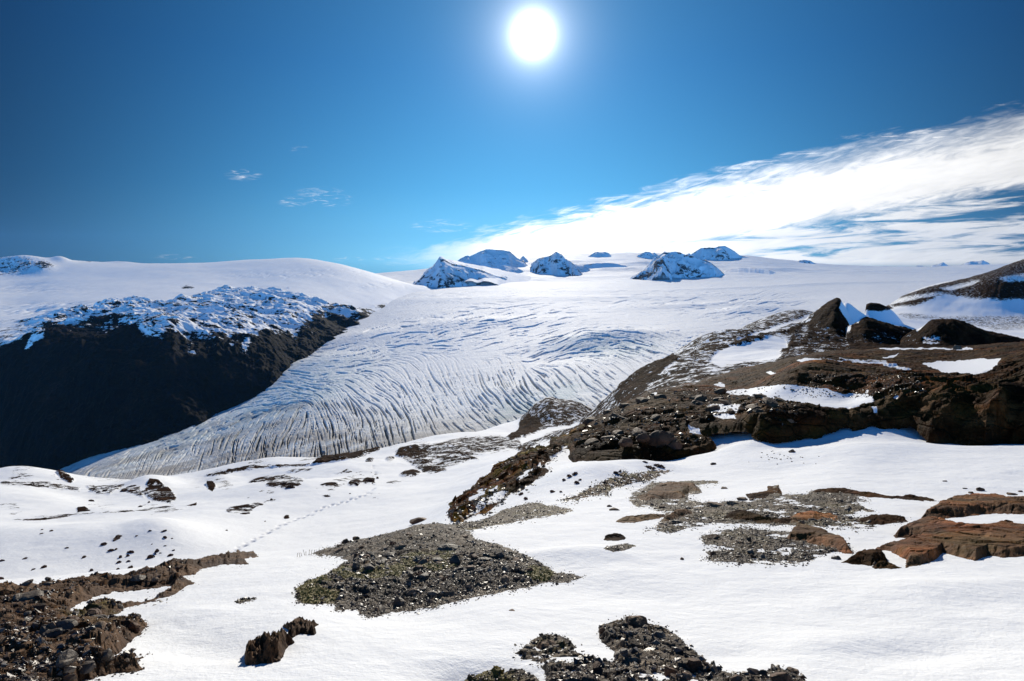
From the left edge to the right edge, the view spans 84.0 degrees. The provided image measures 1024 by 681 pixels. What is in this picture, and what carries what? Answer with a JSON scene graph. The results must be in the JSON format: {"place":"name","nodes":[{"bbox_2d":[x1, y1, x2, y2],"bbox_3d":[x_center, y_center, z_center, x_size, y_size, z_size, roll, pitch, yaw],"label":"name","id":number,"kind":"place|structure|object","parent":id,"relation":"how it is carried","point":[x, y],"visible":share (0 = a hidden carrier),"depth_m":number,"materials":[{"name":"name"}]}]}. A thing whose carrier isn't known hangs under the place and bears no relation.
{"place":"outdoors","nodes":[
{"label":"outdoors","id":0,"kind":"place"},
{"bbox_2d":[0,255,433,470],"bbox_3d":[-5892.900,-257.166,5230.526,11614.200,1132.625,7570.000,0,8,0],"label":"mountain","id":1,"kind":"structure","parent":0,"point":[96,358],"depth_m":2204.86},
{"bbox_2d":[413,256,507,287],"bbox_3d":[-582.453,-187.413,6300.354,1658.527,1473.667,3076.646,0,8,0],"label":"mountain peak","id":2,"kind":"structure","parent":0,"point":[436,275],"depth_m":6034.06,"materials":[{"name":"snow"}]},
{"bbox_2d":[447,259,530,284],"bbox_3d":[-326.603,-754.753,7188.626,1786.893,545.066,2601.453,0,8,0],"label":"snow ridge","id":3,"kind":"structure","parent":0,"point":[514,277],"depth_m":6825.75,"materials":[{"name":"snow"}]},
{"bbox_2d":[458,249,527,267],"bbox_3d":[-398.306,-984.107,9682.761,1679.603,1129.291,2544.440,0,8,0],"label":"mountain peak","id":4,"kind":"structure","parent":0,"point":[488,257],"depth_m":9467.63,"materials":[{"name":"snow"}]},
{"bbox_2d":[490,265,523,272],"bbox_3d":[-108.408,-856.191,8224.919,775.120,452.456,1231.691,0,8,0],"label":"snow ridge","id":5,"kind":"structure","parent":0,"point":[510,269],"depth_m":8159.83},
{"bbox_2d":[0,426,1023,680],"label":"snow ground","id":6,"kind":"structure","parent":0,"point":[940,618],"depth_m":5.07,"materials":[{"name":"snow"}]},
{"bbox_2d":[0,550,258,680],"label":"rock outcrop","id":7,"kind":"object","parent":6,"relation":"on","point":[84,592],"visible":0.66,"depth_m":4.49,"materials":[{"name":"stone"}]},
{"bbox_2d":[0,635,6,644],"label":"stone","id":8,"kind":"object","parent":7,"relation":"on","point":[3,638],"visible":1,"depth_m":2.82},
{"bbox_2d":[13,593,23,601],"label":"stone","id":9,"kind":"object","parent":7,"relation":"on","point":[17,597],"visible":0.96,"depth_m":4.62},
{"bbox_2d":[20,579,32,585],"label":"stone","id":10,"kind":"object","parent":7,"relation":"on","point":[27,582],"visible":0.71,"depth_m":5.33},
{"bbox_2d":[17,590,43,601],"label":"boulder","id":11,"kind":"object","parent":7,"relation":"on","point":[28,595],"visible":0.69,"depth_m":4.66,"materials":[{"name":"grey stone"}]},
{"bbox_2d":[29,603,46,610],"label":"stone","id":12,"kind":"object","parent":7,"relation":"on","point":[38,606],"visible":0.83,"depth_m":4.33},
{"bbox_2d":[39,624,50,633],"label":"stone","id":13,"kind":"object","parent":7,"relation":"on","point":[43,628],"visible":0.66,"depth_m":3.33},
{"bbox_2d":[41,628,62,637],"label":"stone","id":14,"kind":"object","parent":7,"relation":"on","point":[53,633],"visible":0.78,"depth_m":3.06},
{"bbox_2d":[47,622,56,628],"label":"stone","id":15,"kind":"object","parent":7,"relation":"on","point":[52,625],"visible":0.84,"depth_m":3.36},
{"bbox_2d":[55,619,77,629],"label":"stone","id":16,"kind":"object","parent":7,"relation":"on","point":[68,624],"visible":0.87,"depth_m":3.40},
{"bbox_2d":[55,649,78,668],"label":"stone","id":17,"kind":"object","parent":7,"relation":"on","point":[67,657],"visible":0.99,"depth_m":2.50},
{"bbox_2d":[66,616,79,622],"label":"boulder","id":18,"kind":"object","parent":7,"relation":"on","point":[76,618],"visible":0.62,"depth_m":3.64,"materials":[{"name":"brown stone"}]},
{"bbox_2d":[79,659,95,673],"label":"boulder","id":19,"kind":"object","parent":7,"relation":"on","point":[88,666],"visible":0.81,"depth_m":2.56,"materials":[{"name":"grey stone"}]},
{"bbox_2d":[85,608,101,615],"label":"boulder","id":20,"kind":"object","parent":7,"relation":"on","point":[96,611],"visible":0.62,"depth_m":4.47,"materials":[{"name":"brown stone"}]},
{"bbox_2d":[85,621,106,633],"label":"stone","id":21,"kind":"object","parent":7,"relation":"on","point":[101,624],"visible":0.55,"depth_m":3.11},
{"bbox_2d":[100,648,113,661],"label":"boulder","id":22,"kind":"object","parent":7,"relation":"on","point":[107,654],"visible":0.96,"depth_m":2.68,"materials":[{"name":"grey stone"}]},
{"bbox_2d":[0,551,239,680],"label":"gravel","id":23,"kind":"structure","parent":7,"relation":"on","point":[44,661],"depth_m":2.83,"materials":[{"name":"gravel"}]},
{"bbox_2d":[128,622,140,632],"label":"stone","id":24,"kind":"object","parent":7,"relation":"on","point":[134,627],"visible":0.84,"depth_m":3.70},
{"bbox_2d":[130,575,145,581],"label":"boulder","id":25,"kind":"object","parent":7,"relation":"on","point":[136,578],"visible":1,"depth_m":5.91,"materials":[{"name":"grey stone"}]},
{"bbox_2d":[244,628,294,664],"bbox_3d":[-1.271,1.670,3.014,0.306,0.381,0.633,-4,9,-27],"label":"rock outcrop","id":26,"kind":"object","parent":6,"relation":"on","point":[266,648],"visible":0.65,"depth_m":2.88,"materials":[{"name":"stone"}]},
{"bbox_2d":[278,616,318,637],"bbox_3d":[-1.300,1.787,3.453,0.311,0.298,0.596,-2,8,-14],"label":"rock outcrop","id":27,"kind":"object","parent":6,"relation":"on","point":[298,626],"visible":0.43,"depth_m":3.34,"materials":[{"name":"stone"}]},
{"bbox_2d":[409,517,426,523],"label":"boulder","id":28,"kind":"object","parent":6,"relation":"on","point":[416,520],"visible":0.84,"depth_m":43.92,"materials":[{"name":"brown stone"}]},
{"bbox_2d":[234,533,634,603],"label":"gravel","id":29,"kind":"structure","parent":6,"relation":"on","point":[243,598],"depth_m":6.23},
{"bbox_2d":[294,522,582,617],"bbox_3d":[-1.360,2.922,7.508,2.813,2.881,6.906,-2,8,-17],"label":"rock mound","id":30,"kind":"object","parent":6,"relation":"on","point":[398,537],"visible":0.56,"depth_m":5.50,"materials":[{"name":"gravel"}]},
{"bbox_2d":[352,562,359,569],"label":"stone","id":31,"kind":"object","parent":30,"relation":"on","point":[355,565],"visible":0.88,"depth_m":5.55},
{"bbox_2d":[363,564,375,570],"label":"boulder","id":32,"kind":"object","parent":30,"relation":"on","point":[369,566],"visible":0.84,"depth_m":5.55,"materials":[{"name":"grey stone"}]},
{"bbox_2d":[376,558,386,564],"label":"stone","id":33,"kind":"object","parent":30,"relation":"on","point":[382,561],"visible":0.74,"depth_m":5.93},
{"bbox_2d":[377,605,385,612],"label":"stone","id":34,"kind":"object","parent":30,"relation":"on","point":[381,608],"visible":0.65,"depth_m":4.39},
{"bbox_2d":[382,551,396,557],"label":"boulder","id":35,"kind":"object","parent":30,"relation":"on","point":[389,554],"visible":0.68,"depth_m":6.49,"materials":[{"name":"grey stone"}]},
{"bbox_2d":[394,596,400,605],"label":"stone","id":36,"kind":"object","parent":30,"relation":"on","point":[397,600],"visible":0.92,"depth_m":4.63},
{"bbox_2d":[394,544,405,549],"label":"stone","id":37,"kind":"object","parent":30,"relation":"on","point":[399,546],"visible":0.94,"depth_m":6.73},
{"bbox_2d":[406,588,416,595],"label":"stone","id":38,"kind":"object","parent":30,"relation":"on","point":[411,591],"visible":1,"depth_m":4.82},
{"bbox_2d":[412,555,421,562],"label":"stone","id":39,"kind":"object","parent":30,"relation":"on","point":[416,559],"visible":0.72,"depth_m":5.96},
{"bbox_2d":[295,550,552,603],"bbox_3d":[-0.928,2.187,5.588,2.270,0.718,1.812,-3,9,-22],"label":"moss","id":40,"kind":"object","parent":30,"relation":"on","point":[306,597],"visible":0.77,"depth_m":5.29,"materials":[{"name":"plant"}]},
{"bbox_2d":[419,572,428,578],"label":"stone","id":41,"kind":"object","parent":30,"relation":"on","point":[424,575],"visible":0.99,"depth_m":5.19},
{"bbox_2d":[432,557,442,562],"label":"stone","id":42,"kind":"object","parent":30,"relation":"on","point":[436,559],"visible":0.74,"depth_m":5.75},
{"bbox_2d":[437,543,458,551],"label":"boulder","id":43,"kind":"object","parent":30,"relation":"on","point":[448,547],"visible":0.81,"depth_m":6.49,"materials":[{"name":"grey stone"}]},
{"bbox_2d":[449,554,460,563],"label":"boulder","id":44,"kind":"object","parent":30,"relation":"on","point":[454,559],"visible":0.77,"depth_m":5.69,"materials":[{"name":"grey stone"}]},
{"bbox_2d":[476,557,489,560],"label":"stone","id":45,"kind":"object","parent":30,"relation":"on","point":[483,558],"visible":0.81,"depth_m":5.65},
{"bbox_2d":[501,575,509,583],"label":"stone","id":46,"kind":"object","parent":30,"relation":"on","point":[505,578],"visible":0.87,"depth_m":4.97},
{"bbox_2d":[502,564,509,572],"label":"stone","id":47,"kind":"object","parent":30,"relation":"on","point":[505,567],"visible":0.86,"depth_m":5.21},
{"bbox_2d":[72,442,911,680],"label":"gravel","id":48,"kind":"structure","parent":6,"relation":"on","point":[454,523],"depth_m":6.54,"materials":[{"name":"gravel"}]},
{"bbox_2d":[464,666,538,680],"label":"rock outcrop","id":49,"kind":"object","parent":6,"relation":"on","point":[495,671],"visible":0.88,"depth_m":2.73,"materials":[{"name":"stone"}]},
{"bbox_2d":[454,502,571,529],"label":"gravel flat","id":50,"kind":"structure","parent":6,"relation":"on","point":[506,517],"depth_m":11.40,"materials":[{"name":"gravel"}]},
{"bbox_2d":[447,425,586,521],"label":"rock ridge","id":51,"kind":"object","parent":6,"relation":"on","point":[561,443],"visible":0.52,"depth_m":22.74,"materials":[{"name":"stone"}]},
{"bbox_2d":[604,533,625,540],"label":"rock outcrop","id":52,"kind":"object","parent":6,"relation":"on","point":[612,537],"visible":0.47,"depth_m":7.31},
{"bbox_2d":[565,470,668,500],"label":"gravel flat","id":53,"kind":"structure","parent":6,"relation":"on","point":[625,477],"depth_m":16.25,"materials":[{"name":"gravel"}]},
{"bbox_2d":[605,543,635,551],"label":"rock outcrop","id":54,"kind":"object","parent":6,"relation":"on","point":[620,545],"visible":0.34,"depth_m":6.48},
{"bbox_2d":[468,615,806,680],"bbox_3d":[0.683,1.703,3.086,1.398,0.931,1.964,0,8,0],"label":"rock outcrop","id":55,"kind":"object","parent":6,"relation":"on","point":[562,643],"visible":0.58,"depth_m":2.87,"materials":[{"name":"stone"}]},
{"bbox_2d":[536,640,556,649],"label":"boulder","id":56,"kind":"object","parent":55,"relation":"on","point":[542,644],"visible":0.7,"depth_m":3.09,"materials":[{"name":"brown stone"}]},
{"bbox_2d":[593,661,601,669],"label":"stone","id":57,"kind":"object","parent":55,"relation":"on","point":[597,665],"visible":1,"depth_m":2.60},
{"bbox_2d":[620,648,628,656],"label":"stone","id":58,"kind":"object","parent":55,"relation":"on","point":[623,652],"visible":1,"depth_m":2.78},
{"bbox_2d":[625,615,647,627],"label":"boulder","id":59,"kind":"object","parent":55,"relation":"on","point":[638,621],"visible":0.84,"depth_m":3.57,"materials":[{"name":"grey stone"}]},
{"bbox_2d":[653,631,665,639],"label":"boulder","id":60,"kind":"object","parent":55,"relation":"on","point":[659,634],"visible":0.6,"depth_m":3.24,"materials":[{"name":"grey stone"}]},
{"bbox_2d":[664,666,678,676],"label":"boulder","id":61,"kind":"object","parent":55,"relation":"on","point":[668,671],"visible":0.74,"depth_m":2.61,"materials":[{"name":"brown stone"}]},
{"bbox_2d":[682,672,691,680],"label":"stone","id":62,"kind":"object","parent":55,"relation":"on","point":[687,675],"visible":1,"depth_m":2.48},
{"bbox_2d":[686,658,701,672],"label":"boulder","id":63,"kind":"object","parent":55,"relation":"on","point":[693,664],"visible":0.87,"depth_m":2.67,"materials":[{"name":"brown stone"}]},
{"bbox_2d":[730,674,741,680],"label":"stone","id":64,"kind":"object","parent":55,"relation":"on","point":[736,677],"visible":1,"depth_m":2.43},
{"bbox_2d":[770,672,792,680],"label":"boulder","id":65,"kind":"object","parent":55,"relation":"on","point":[780,676],"visible":1,"depth_m":2.36,"materials":[{"name":"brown stone"}]},
{"bbox_2d":[786,667,798,674],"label":"stone","id":66,"kind":"object","parent":55,"relation":"on","point":[793,670],"visible":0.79,"depth_m":2.63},
{"bbox_2d":[616,514,664,522],"bbox_3d":[2.171,3.049,9.482,0.939,0.742,2.352,3,9,19],"label":"rock slab","id":67,"kind":"object","parent":6,"relation":"on","point":[635,518],"visible":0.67,"depth_m":9.06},
{"bbox_2d":[456,469,872,563],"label":"gravel","id":68,"kind":"structure","parent":6,"relation":"on","point":[723,536],"depth_m":9.05,"materials":[{"name":"gravel"}]},
{"bbox_2d":[635,482,699,500],"bbox_3d":[3.712,3.799,13.705,1.704,1.502,5.426,4,9,24],"label":"rock slab","id":69,"kind":"object","parent":6,"relation":"on","point":[674,490],"visible":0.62,"depth_m":13.99,"materials":[{"name":"stone"}]},
{"bbox_2d":[661,509,691,522],"bbox_3d":[3.003,3.176,10.075,0.633,1.205,3.564,3,9,22],"label":"rock slab","id":70,"kind":"object","parent":6,"relation":"on","point":[678,512],"visible":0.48,"depth_m":9.39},
{"bbox_2d":[629,480,874,533],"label":"gravel flat","id":71,"kind":"structure","parent":6,"relation":"on","point":[825,501],"depth_m":10.46,"materials":[{"name":"gravel"}]},
{"bbox_2d":[707,501,724,506],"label":"boulder","id":72,"kind":"object","parent":71,"relation":"on","point":[712,504],"visible":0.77,"depth_m":10.84,"materials":[{"name":"beige stone"}]},
{"bbox_2d":[791,511,838,522],"bbox_3d":[4.951,3.016,9.239,0.996,0.698,2.699,5,10,34],"label":"rock slab","id":73,"kind":"object","parent":71,"relation":"on","point":[806,515],"visible":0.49,"depth_m":9.11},
{"bbox_2d":[724,510,800,524],"bbox_3d":[4.175,3.078,9.400,1.425,0.833,2.587,4,9,28],"label":"rock outcrop","id":74,"kind":"object","parent":6,"relation":"on","point":[744,515],"visible":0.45,"depth_m":8.92,"materials":[{"name":"stone"}]},
{"bbox_2d":[746,485,781,498],"bbox_3d":[5.765,3.620,13.070,0.995,1.196,4.497,4,9,24],"label":"rock outcrop","id":75,"kind":"object","parent":6,"relation":"on","point":[760,495],"visible":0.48,"depth_m":12.34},
{"bbox_2d":[701,527,852,563],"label":"gravel flat","id":76,"kind":"structure","parent":6,"relation":"on","point":[747,546],"depth_m":6.77,"materials":[{"name":"gravel"}]},
{"bbox_2d":[707,534,719,539],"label":"boulder","id":77,"kind":"object","parent":76,"relation":"on","point":[713,536],"visible":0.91,"depth_m":7.35,"materials":[{"name":"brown stone"}]},
{"bbox_2d":[567,341,1023,461],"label":"rock outcrop","id":78,"kind":"object","parent":6,"relation":"on","point":[973,395],"visible":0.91,"depth_m":28.80,"materials":[{"name":"stone"}]},
{"bbox_2d":[582,418,594,424],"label":"stone","id":79,"kind":"object","parent":78,"relation":"on","point":[586,421],"visible":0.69,"depth_m":42.30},
{"bbox_2d":[584,438,599,444],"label":"stone","id":80,"kind":"object","parent":78,"relation":"on","point":[590,440],"visible":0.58,"depth_m":26.69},
{"bbox_2d":[618,437,632,446],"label":"boulder","id":81,"kind":"object","parent":78,"relation":"on","point":[625,442],"visible":1,"depth_m":24.13,"materials":[{"name":"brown stone"}]},
{"bbox_2d":[631,427,645,435],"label":"stone","id":82,"kind":"object","parent":78,"relation":"on","point":[636,431],"visible":0.68,"depth_m":26.37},
{"bbox_2d":[635,397,647,402],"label":"stone","id":83,"kind":"object","parent":78,"relation":"on","point":[640,399],"visible":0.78,"depth_m":41.54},
{"bbox_2d":[635,433,649,442],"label":"boulder","id":84,"kind":"object","parent":78,"relation":"on","point":[643,437],"visible":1,"depth_m":25.07,"materials":[{"name":"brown stone"}]},
{"bbox_2d":[651,414,661,419],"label":"stone","id":85,"kind":"object","parent":78,"relation":"on","point":[655,416],"visible":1,"depth_m":32.12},
{"bbox_2d":[653,394,666,398],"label":"stone","id":86,"kind":"object","parent":78,"relation":"on","point":[658,396],"visible":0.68,"depth_m":42.01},
{"bbox_2d":[647,430,674,447],"bbox_3d":[6.709,4.525,25.660,1.203,0.925,0.820,4,9,27],"label":"boulder","id":87,"kind":"object","parent":78,"relation":"on","point":[660,438],"visible":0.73,"depth_m":25.46,"materials":[{"name":"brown stone"}]},
{"bbox_2d":[668,440,681,449],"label":"boulder","id":88,"kind":"object","parent":78,"relation":"on","point":[673,444],"visible":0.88,"depth_m":25.24,"materials":[{"name":"grey stone"}]},
{"bbox_2d":[694,395,706,400],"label":"stone","id":89,"kind":"object","parent":78,"relation":"on","point":[701,397],"visible":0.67,"depth_m":39.71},
{"bbox_2d":[705,404,719,411],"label":"stone","id":90,"kind":"object","parent":78,"relation":"on","point":[714,407],"visible":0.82,"depth_m":32.51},
{"bbox_2d":[714,388,726,393],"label":"stone","id":91,"kind":"object","parent":78,"relation":"on","point":[721,391],"visible":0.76,"depth_m":45.58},
{"bbox_2d":[718,399,731,404],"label":"stone","id":92,"kind":"object","parent":78,"relation":"on","point":[724,402],"visible":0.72,"depth_m":35.06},
{"bbox_2d":[574,372,925,447],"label":"gravel","id":93,"kind":"structure","parent":78,"relation":"on","point":[696,440],"depth_m":32.51,"materials":[{"name":"gravel"}]},
{"bbox_2d":[745,404,760,410],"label":"stone","id":94,"kind":"object","parent":78,"relation":"on","point":[751,406],"visible":0.65,"depth_m":27.75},
{"bbox_2d":[753,394,766,397],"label":"stone","id":95,"kind":"object","parent":78,"relation":"on","point":[759,395],"visible":0.83,"depth_m":34.75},
{"bbox_2d":[762,397,777,407],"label":"stone","id":96,"kind":"object","parent":78,"relation":"on","point":[770,402],"visible":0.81,"depth_m":27.34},
{"bbox_2d":[786,522,853,553],"bbox_3d":[4.028,2.699,7.606,0.883,0.978,2.928,4,9,27],"label":"rock slab","id":97,"kind":"object","parent":6,"relation":"on","point":[810,534],"visible":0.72,"depth_m":7.23,"materials":[{"name":"stone"}]},
{"bbox_2d":[841,549,901,568],"bbox_3d":[3.921,2.442,6.232,0.620,0.637,1.685,5,10,33],"label":"rock outcrop","id":98,"kind":"object","parent":6,"relation":"on","point":[869,557],"visible":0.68,"depth_m":5.87,"materials":[{"name":"stone"}]},
{"bbox_2d":[813,488,934,500],"bbox_3d":[7.865,3.452,12.402,2.634,1.104,3.724,5,10,32],"label":"rock outcrop","id":99,"kind":"object","parent":6,"relation":"on","point":[867,494],"visible":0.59,"depth_m":11.92,"materials":[{"name":"stone"}]},
{"bbox_2d":[856,514,907,524],"bbox_3d":[5.890,2.960,9.082,0.832,0.553,2.280,6,10,36],"label":"rock outcrop","id":100,"kind":"object","parent":6,"relation":"on","point":[880,519],"visible":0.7,"depth_m":8.82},
{"bbox_2d":[876,516,1023,567],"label":"rock slab","id":101,"kind":"object","parent":6,"relation":"on","point":[928,539],"visible":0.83,"depth_m":6.81,"materials":[{"name":"stone"}]},
{"bbox_2d":[921,493,1023,518],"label":"rock slab","id":102,"kind":"object","parent":6,"relation":"on","point":[966,505],"visible":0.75,"depth_m":9.79,"materials":[{"name":"stone"}]},
{"bbox_2d":[0,259,1023,519],"bbox_3d":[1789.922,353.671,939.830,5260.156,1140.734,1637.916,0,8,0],"label":"terrain","id":103,"kind":"structure","parent":0,"point":[982,309],"depth_m":124.47,"materials":[{"name":"snow"}]},
{"bbox_2d":[0,0,1023,272],"label":"sky","id":104,"kind":"structure","parent":0,"point":[374,136],"materials":[{"name":"blue"}]},
{"bbox_2d":[60,252,1008,479],"bbox_3d":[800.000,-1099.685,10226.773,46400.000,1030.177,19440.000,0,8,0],"label":"glacier","id":105,"kind":"object","parent":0,"point":[426,363],"visible":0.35,"depth_m":2118.87,"materials":[{"name":"ice"}]},
{"bbox_2d":[530,252,582,275],"bbox_3d":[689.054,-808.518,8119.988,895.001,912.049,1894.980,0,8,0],"label":"mountain peak","id":106,"kind":"structure","parent":0,"point":[557,263],"depth_m":7902.85,"materials":[{"name":"snow"}]},
{"bbox_2d":[574,264,589,272],"bbox_3d":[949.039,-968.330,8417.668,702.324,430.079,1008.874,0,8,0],"label":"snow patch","id":107,"kind":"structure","parent":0,"point":[581,269],"depth_m":8337.83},
{"bbox_2d":[588,252,610,257],"bbox_3d":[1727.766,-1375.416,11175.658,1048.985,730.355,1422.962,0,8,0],"label":"mountain peak","id":108,"kind":"structure","parent":0,"point":[600,254],"depth_m":11064.08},
{"bbox_2d":[583,263,626,268],"bbox_3d":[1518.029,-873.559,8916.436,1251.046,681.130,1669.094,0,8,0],"label":"snow ridge","id":109,"kind":"structure","parent":0,"point":[599,265],"depth_m":8868.07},
{"bbox_2d":[637,252,658,258],"bbox_3d":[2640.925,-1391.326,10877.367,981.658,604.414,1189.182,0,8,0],"label":"mountain peak","id":110,"kind":"structure","parent":0,"point":[648,255],"depth_m":10780.69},
{"bbox_2d":[630,256,671,280],"bbox_3d":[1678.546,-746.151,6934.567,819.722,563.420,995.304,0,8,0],"label":"mountain peak","id":111,"kind":"structure","parent":0,"point":[657,267],"depth_m":6705.31,"materials":[{"name":"snow"}]},
{"bbox_2d":[642,251,724,277],"bbox_3d":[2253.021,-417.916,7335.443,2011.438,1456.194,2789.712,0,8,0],"label":"mountain peak","id":112,"kind":"structure","parent":0,"point":[688,265],"depth_m":7070.82,"materials":[{"name":"snow"}]},
{"bbox_2d":[691,246,747,259],"bbox_3d":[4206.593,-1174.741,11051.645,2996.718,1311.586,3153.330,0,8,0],"label":"mountain peak","id":113,"kind":"structure","parent":0,"point":[719,253],"depth_m":10883.38,"materials":[{"name":"snow"}]},
{"bbox_2d":[724,268,774,273],"bbox_3d":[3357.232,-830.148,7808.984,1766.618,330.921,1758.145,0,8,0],"label":"snow ridge","id":114,"kind":"structure","parent":0,"point":[752,270],"depth_m":7673.17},
{"bbox_2d":[798,260,814,263],"bbox_3d":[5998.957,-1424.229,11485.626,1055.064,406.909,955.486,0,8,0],"label":"mountain peak","id":115,"kind":"structure","parent":0,"point":[805,261],"depth_m":11416.93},
{"bbox_2d":[962,260,988,264],"bbox_3d":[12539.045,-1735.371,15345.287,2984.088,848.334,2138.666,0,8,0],"label":"distant summit","id":116,"kind":"structure","parent":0,"point":[982,262],"depth_m":15232.34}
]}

